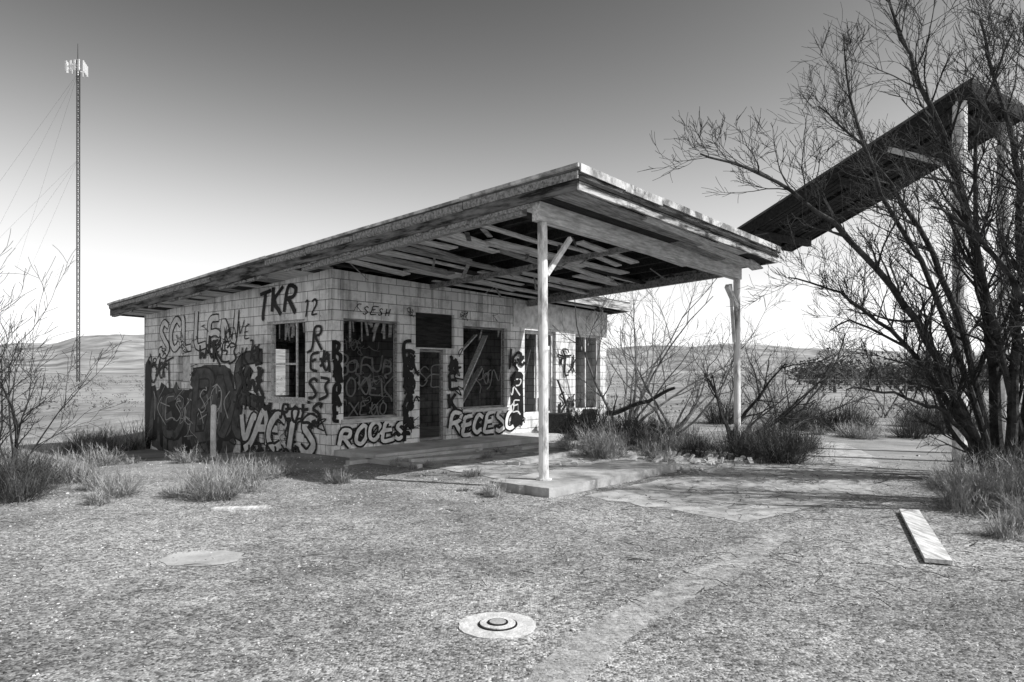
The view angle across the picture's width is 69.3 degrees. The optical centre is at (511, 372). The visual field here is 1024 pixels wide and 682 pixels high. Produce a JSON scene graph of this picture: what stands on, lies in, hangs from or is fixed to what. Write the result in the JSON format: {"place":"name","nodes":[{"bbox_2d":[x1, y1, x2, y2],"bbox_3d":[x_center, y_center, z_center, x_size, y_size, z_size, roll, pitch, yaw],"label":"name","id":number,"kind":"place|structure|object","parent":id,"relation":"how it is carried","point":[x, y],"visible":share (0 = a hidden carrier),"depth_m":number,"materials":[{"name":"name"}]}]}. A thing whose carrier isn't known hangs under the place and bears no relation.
{"place":"outdoors","nodes":[
{"label":"outdoors","id":0,"kind":"place"},
{"bbox_2d":[0,45,87,381],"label":"radio tower","id":1,"kind":"structure","parent":0,"point":[75,65],"depth_m":119.91,"materials":[{"name":"metal"}]},
{"bbox_2d":[0,334,1022,373],"bbox_3d":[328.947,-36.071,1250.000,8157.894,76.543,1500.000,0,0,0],"label":"distant hills","id":2,"kind":"structure","parent":0,"point":[129,354],"depth_m":918.64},
{"bbox_2d":[0,374,1023,681],"bbox_3d":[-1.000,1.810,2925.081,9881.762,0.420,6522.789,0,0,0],"label":"ground","id":3,"kind":"structure","parent":0,"point":[168,640],"depth_m":5.75,"materials":[{"name":"grey gravel"}]},
{"bbox_2d":[0,230,76,437],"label":"bare shrub","id":4,"kind":"object","parent":3,"relation":"on","point":[3,346],"visible":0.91,"depth_m":10.29,"materials":[{"name":"grey plant"}]},
{"bbox_2d":[0,299,131,471],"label":"bare shrub","id":5,"kind":"object","parent":3,"relation":"on","point":[12,408],"visible":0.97,"depth_m":10.91,"materials":[{"name":"grey plant"}]},
{"bbox_2d":[159,550,244,565],"bbox_3d":[-2.647,1.596,6.373,0.718,0.001,0.557,0,0,0],"label":"pavement patch","id":6,"kind":"object","parent":3,"relation":"on","point":[195,558],"visible":1,"depth_m":6.35,"materials":[{"name":"concrete"}]},
{"bbox_2d":[210,405,216,456],"bbox_3d":[-5.880,1.202,14.598,0.118,1.130,0.110,0,0,0],"label":"bollard post","id":7,"kind":"object","parent":3,"relation":"on","point":[213,430],"visible":0.85,"depth_m":14.55,"materials":[{"name":"paint"}]},
{"bbox_2d":[144,270,324,454],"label":"side wall","id":8,"kind":"structure","parent":3,"relation":"on","point":[248,304],"depth_m":15.93,"materials":[{"name":"grey brick"}]},
{"bbox_2d":[183,356,189,381],"bbox_3d":[-7.918,-0.080,18.181,0.620,0.620,0.030,0,0,41],"label":"side vent panel","id":9,"kind":"object","parent":8,"relation":"attached to","point":[186,368],"visible":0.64,"depth_m":18.24,"materials":[{"name":"paint"}]},
{"bbox_2d":[154,379,229,437],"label":"graffiti side chalk","id":10,"kind":"structure","parent":8,"relation":"attached to","point":[215,385],"depth_m":17.86,"materials":[{"name":"grey paint"}]},
{"bbox_2d":[159,309,316,453],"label":"graffiti side block","id":11,"kind":"structure","parent":8,"relation":"attached to","point":[258,427],"depth_m":16.10,"materials":[{"name":"grey paint"}]},
{"bbox_2d":[145,283,330,453],"bbox_3d":[-6.554,0.125,16.798,8.200,3.869,0.028,0,0,41],"label":"graffiti side","id":12,"kind":"object","parent":8,"relation":"attached to","point":[150,391],"depth_m":16.88,"materials":[{"name":"black paint"}]},
{"bbox_2d":[211,505,270,510],"bbox_3d":[-3.168,1.590,8.682,0.650,0.020,0.140,0,0,-9],"label":"flat board","id":13,"kind":"object","parent":3,"relation":"on","point":[240,508],"visible":1,"depth_m":8.66,"materials":[{"name":"grey wood"}]},
{"bbox_2d":[276,342,294,396],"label":"wall","id":14,"kind":"structure","parent":3,"relation":"on","point":[289,347],"depth_m":22.63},
{"bbox_2d":[161,204,754,311],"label":"roof joists","id":15,"kind":"object","parent":14,"relation":"on","point":[529,228],"visible":0.03,"depth_m":14.54,"materials":[{"name":"grey wood"}]},
{"bbox_2d":[110,178,626,317],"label":"side fascia","id":16,"kind":"structure","parent":15,"relation":"attached to","point":[261,268],"depth_m":12.38,"materials":[{"name":"grey wood"}]},
{"bbox_2d":[109,170,578,308],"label":"side trim","id":17,"kind":"structure","parent":16,"relation":"attached to","point":[456,208],"depth_m":11.65,"materials":[{"name":"grey wood"}]},
{"bbox_2d":[112,203,682,316],"bbox_3d":[-2.979,-1.859,17.039,13.990,0.861,6.392,0,0,41],"label":"broken eave","id":18,"kind":"object","parent":16,"relation":"attached to","point":[465,223],"visible":0.88,"depth_m":13.27,"materials":[{"name":"grey wood"}]},
{"bbox_2d":[108,166,739,305],"bbox_3d":[-1.383,-2.015,18.308,14.950,1.236,10.480,0,0,41],"label":"roof covering","id":19,"kind":"object","parent":15,"relation":"on","point":[490,193],"visible":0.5,"depth_m":12.16,"materials":[{"name":"grey wood"}]},
{"bbox_2d":[128,191,725,313],"bbox_3d":[-1.214,-1.798,18.129,14.228,1.174,10.242,0,0,41],"label":"roof underside","id":20,"kind":"object","parent":15,"relation":"attached to","point":[593,204],"visible":0.73,"depth_m":12.82,"materials":[{"name":"grey wood"}]},
{"bbox_2d":[120,201,762,315],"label":"ceiling boards","id":21,"kind":"object","parent":15,"relation":"attached to","point":[721,249],"visible":0.55,"depth_m":14.10,"materials":[{"name":"grey wood"}]},
{"bbox_2d":[107,162,780,304],"bbox_3d":[-2.586,-2.201,16.890,14.960,0.939,6.840,0,0,41],"label":"metal drip edge","id":22,"kind":"object","parent":15,"relation":"attached to","point":[626,187],"visible":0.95,"depth_m":11.36,"materials":[{"name":"grey metal"}]},
{"bbox_2d":[143,198,770,312],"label":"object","id":23,"kind":"object","parent":15,"relation":"attached to","point":[588,213],"visible":0.47,"depth_m":13.86,"materials":[{"name":"grey wood"}]},
{"bbox_2d":[302,209,721,305],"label":"edge beams","id":24,"kind":"structure","parent":15,"relation":"attached to","point":[474,223],"depth_m":13.58,"materials":[{"name":"grey wood"}]},
{"bbox_2d":[549,171,777,311],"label":"front fascia","id":25,"kind":"structure","parent":15,"relation":"attached to","point":[588,189],"depth_m":12.04,"materials":[{"name":"grey wood"}]},
{"bbox_2d":[578,176,778,256],"bbox_3d":[3.045,-2.383,12.033,0.023,0.248,6.720,0,0,41],"label":"front shadow groove","id":26,"kind":"object","parent":25,"relation":"attached to","point":[602,187],"visible":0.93,"depth_m":11.19,"materials":[{"name":"grey wood"}]},
{"bbox_2d":[419,426,438,437],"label":"floor slab","id":27,"kind":"structure","parent":3,"relation":"on","point":[427,432],"depth_m":18.69,"materials":[{"name":"concrete"}]},
{"bbox_2d":[295,343,303,396],"bbox_3d":[-4.906,0.000,21.282,4.510,3.099,0.100,0,0,41],"label":"partition","id":28,"kind":"object","parent":27,"relation":"on","point":[300,369],"visible":0.02,"depth_m":22.53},
{"bbox_2d":[276,321,500,426],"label":"wall","id":29,"kind":"structure","parent":27,"relation":"on","point":[489,358],"depth_m":19.66,"materials":[{"name":"black paint"}]},
{"bbox_2d":[343,336,500,416],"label":"graffiti inner chalk","id":30,"kind":"structure","parent":29,"relation":"attached to","point":[368,380],"depth_m":19.05,"materials":[{"name":"grey paint"}]},
{"bbox_2d":[463,334,530,402],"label":"fallen boards","id":31,"kind":"object","parent":27,"relation":"on","point":[466,391],"visible":0.3,"depth_m":18.10,"materials":[{"name":"grey wood"}]},
{"bbox_2d":[325,269,606,455],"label":"front wall","id":32,"kind":"structure","parent":3,"relation":"on","point":[346,292],"depth_m":16.12,"materials":[{"name":"grey brick"}]},
{"bbox_2d":[264,319,509,423],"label":"window sills","id":33,"kind":"structure","parent":32,"relation":"attached to","point":[293,400],"depth_m":15.26,"materials":[{"name":"grey wood"}]},
{"bbox_2d":[343,318,503,440],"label":"window frames","id":34,"kind":"structure","parent":32,"relation":"attached to","point":[440,384],"depth_m":16.45,"materials":[{"name":"grey wood"}]},
{"bbox_2d":[337,404,513,447],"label":"graffiti","id":35,"kind":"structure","parent":32,"relation":"attached to","point":[464,424],"depth_m":16.49,"materials":[{"name":"grey paint"}]},
{"bbox_2d":[416,313,451,347],"bbox_3d":[-1.727,-0.900,16.241,0.031,0.740,1.100,0,0,41],"label":"transom board","id":36,"kind":"object","parent":32,"relation":"attached to","point":[433,330],"visible":1,"depth_m":16.23,"materials":[{"name":"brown wood"}]},
{"bbox_2d":[279,321,591,349],"bbox_3d":[-1.313,-0.834,18.329,1.947,0.459,8.801,0,0,41],"label":"hanging debris","id":37,"kind":"object","parent":32,"relation":"hanging from","point":[292,325],"visible":0.74,"depth_m":15.30,"materials":[{"name":"grey wood"}]},
{"bbox_2d":[332,303,578,448],"bbox_3d":[-0.657,0.066,17.294,0.022,2.925,8.469,0,0,41],"label":"graffiti front","id":38,"kind":"object","parent":32,"relation":"attached to","point":[518,419],"depth_m":15.66,"materials":[{"name":"black paint"}]},
{"bbox_2d":[416,330,597,415],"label":"pale window frames","id":39,"kind":"structure","parent":32,"relation":"attached to","point":[536,412],"depth_m":19.47,"materials":[{"name":"paint"}]},
{"bbox_2d":[513,303,606,332],"bbox_3d":[1.379,-1.410,19.701,0.032,0.580,4.117,0,0,41],"label":"header panel","id":40,"kind":"object","parent":32,"relation":"attached to","point":[524,315],"visible":0.93,"depth_m":19.53,"materials":[{"name":"paint"}]},
{"bbox_2d":[334,424,641,457],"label":"walkway","id":41,"kind":"structure","parent":3,"relation":"on","point":[500,440],"depth_m":15.28,"materials":[{"name":"concrete"}]},
{"bbox_2d":[548,380,597,432],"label":"dumped panels","id":42,"kind":"object","parent":41,"relation":"on","point":[555,419],"visible":0.48,"depth_m":18.10,"materials":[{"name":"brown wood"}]},
{"bbox_2d":[459,612,535,639],"bbox_3d":[-0.093,1.591,4.680,0.491,0.039,0.496,0,0,0],"label":"manhole cover","id":43,"kind":"object","parent":3,"relation":"on","point":[496,625],"visible":1,"depth_m":4.64,"materials":[{"name":"concrete"}]},
{"bbox_2d":[50,460,951,535],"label":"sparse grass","id":44,"kind":"structure","parent":3,"relation":"on","point":[487,509],"depth_m":8.63,"materials":[{"name":"grey plant"}]},
{"bbox_2d":[0,390,1023,504],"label":"dark brush","id":45,"kind":"object","parent":3,"relation":"on","point":[20,479],"visible":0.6,"depth_m":14.07,"materials":[{"name":"grey plant"}]},
{"bbox_2d":[0,374,1023,418],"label":"sagebrush","id":46,"kind":"object","parent":3,"relation":"on","point":[620,404],"visible":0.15,"depth_m":47.03,"materials":[{"name":"grey plant"}]},
{"bbox_2d":[1,462,1023,606],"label":"fallen twigs","id":47,"kind":"object","parent":3,"relation":"on","point":[639,559],"visible":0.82,"depth_m":6.97,"materials":[{"name":"wood"}]},
{"bbox_2d":[8,408,1023,541],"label":"dry weeds","id":48,"kind":"object","parent":3,"relation":"on","point":[999,491],"visible":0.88,"depth_m":10.12,"materials":[{"name":"grey plant"}]},
{"bbox_2d":[525,334,593,411],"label":"windows","id":49,"kind":"structure","parent":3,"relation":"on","point":[530,380],"depth_m":21.72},
{"bbox_2d":[528,530,795,681],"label":"faded painted line","id":50,"kind":"object","parent":3,"relation":"on","point":[587,635],"visible":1,"depth_m":4.86,"materials":[{"name":"grey paint"}]},
{"bbox_2d":[552,278,784,424],"bbox_3d":[4.538,-1.449,21.174,6.263,6.265,7.293,0,0,28],"label":"bare shrub","id":51,"kind":"object","parent":3,"relation":"on","point":[635,369],"visible":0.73,"depth_m":20.89,"materials":[{"name":"grey plant"}]},
{"bbox_2d":[567,267,801,432],"bbox_3d":[4.512,-0.823,19.598,6.121,5.012,4.230,0,0,-15],"label":"bare shrub","id":52,"kind":"object","parent":3,"relation":"on","point":[695,406],"visible":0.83,"depth_m":19.47,"materials":[{"name":"grey plant"}]},
{"bbox_2d":[606,384,675,415],"bbox_3d":[3.389,0.710,19.577,1.831,0.936,0.523,0,0,16],"label":"fallen branch","id":53,"kind":"object","parent":52,"relation":"attached to","point":[658,395],"visible":0.89,"depth_m":19.59,"materials":[{"name":"black wood"}]},
{"bbox_2d":[586,439,878,522],"bbox_3d":[4.127,1.596,13.016,4.111,0.001,10.700,0,0,28],"label":"concrete apron","id":54,"kind":"object","parent":3,"relation":"on","point":[650,489],"visible":0.65,"depth_m":10.26,"materials":[{"name":"grey concrete"}]},
{"bbox_2d":[344,440,773,481],"bbox_3d":[1.191,1.541,13.435,5.314,0.160,6.994,0,0,41],"label":"concrete rubble","id":55,"kind":"object","parent":54,"relation":"on","point":[710,458],"visible":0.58,"depth_m":13.06,"materials":[{"name":"grey concrete"}]},
{"bbox_2d":[490,442,756,497],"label":"pump island","id":56,"kind":"structure","parent":54,"relation":"on","point":[570,480],"depth_m":10.57,"materials":[{"name":"concrete"}]},
{"bbox_2d":[536,221,740,480],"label":"canopy posts","id":57,"kind":"object","parent":56,"relation":"on","point":[543,353],"visible":0.81,"depth_m":10.14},
{"bbox_2d":[548,236,738,342],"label":"post braces","id":58,"kind":"object","parent":57,"relation":"attached to","point":[569,240],"visible":0.93,"depth_m":14.60,"materials":[{"name":"paint"}]},
{"bbox_2d":[585,458,849,510],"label":"pavement cracks","id":59,"kind":"object","parent":54,"relation":"on","point":[727,488],"visible":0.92,"depth_m":9.97,"materials":[{"name":"grey concrete"}]},
{"bbox_2d":[690,333,871,439],"bbox_3d":[6.280,0.379,17.235,4.728,2.614,3.505,0,0,43],"label":"bare shrub","id":60,"kind":"object","parent":3,"relation":"on","point":[771,407],"visible":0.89,"depth_m":16.81,"materials":[{"name":"grey plant"}]},
{"bbox_2d":[684,285,916,431],"bbox_3d":[7.900,0.093,20.091,5.518,4.528,5.362,0,0,32],"label":"bare shrub","id":61,"kind":"object","parent":3,"relation":"on","point":[769,388],"visible":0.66,"depth_m":20.19,"materials":[{"name":"grey plant"}]},
{"bbox_2d":[639,0,1023,464],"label":"bare tree","id":62,"kind":"object","parent":3,"relation":"on","point":[969,380],"visible":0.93,"depth_m":10.73,"materials":[{"name":"grey plant"}]},
{"bbox_2d":[730,378,988,398],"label":"wire fence","id":63,"kind":"object","parent":3,"relation":"on","point":[821,392],"visible":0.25,"depth_m":44.00,"materials":[{"name":"grey metal"}]},
{"bbox_2d":[802,311,950,417],"bbox_3d":[12.924,-0.249,26.681,5.902,3.848,5.553,0,0,0],"label":"bare shrub","id":64,"kind":"object","parent":3,"relation":"on","point":[882,407],"visible":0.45,"depth_m":25.84,"materials":[{"name":"grey plant"}]},
{"bbox_2d":[737,78,1023,461],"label":"sloped canopy","id":65,"kind":"object","parent":3,"relation":"on","point":[758,224],"visible":0.38,"depth_m":14.90,"materials":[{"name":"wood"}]},
{"bbox_2d":[777,348,1023,391],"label":"distant trees","id":66,"kind":"object","parent":3,"relation":"on","point":[821,368],"visible":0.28,"depth_m":62.78,"materials":[{"name":"grey plant"}]},
{"bbox_2d":[899,509,952,564],"bbox_3d":[4.020,1.570,7.275,0.200,0.035,2.446,0,0,23],"label":"wooden plank","id":67,"kind":"object","parent":3,"relation":"on","point":[930,547],"visible":1,"depth_m":6.92,"materials":[{"name":"grey wood"}]},
{"bbox_2d":[836,0,1023,390],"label":"bare tree","id":68,"kind":"object","parent":3,"relation":"on","point":[1016,287],"visible":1,"depth_m":8.87,"materials":[{"name":"black plant"}]},
{"bbox_2d":[879,318,988,416],"bbox_3d":[13.800,-0.213,24.428,3.510,3.775,4.766,0,0,14],"label":"bare shrub","id":69,"kind":"object","parent":3,"relation":"on","point":[923,380],"visible":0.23,"depth_m":23.89,"materials":[{"name":"grey plant"}]},
{"bbox_2d":[0,0,1023,352],"label":"sky","id":70,"kind":"structure","parent":0,"point":[215,135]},
{"bbox_2d":[396,441,663,478],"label":"concrete floor","id":71,"kind":"structure","parent":0,"point":[529,468],"depth_m":13.21,"materials":[{"name":"grey concrete"}]},
{"bbox_2d":[346,440,579,467],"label":"loose kerbs","id":72,"kind":"structure","parent":71,"relation":"on","point":[385,460],"depth_m":13.50,"materials":[{"name":"concrete"}]},
{"bbox_2d":[532,201,741,279],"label":"canopy beam","id":73,"kind":"structure","parent":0,"point":[553,216],"depth_m":11.69,"materials":[{"name":"grey wood"}]}
]}

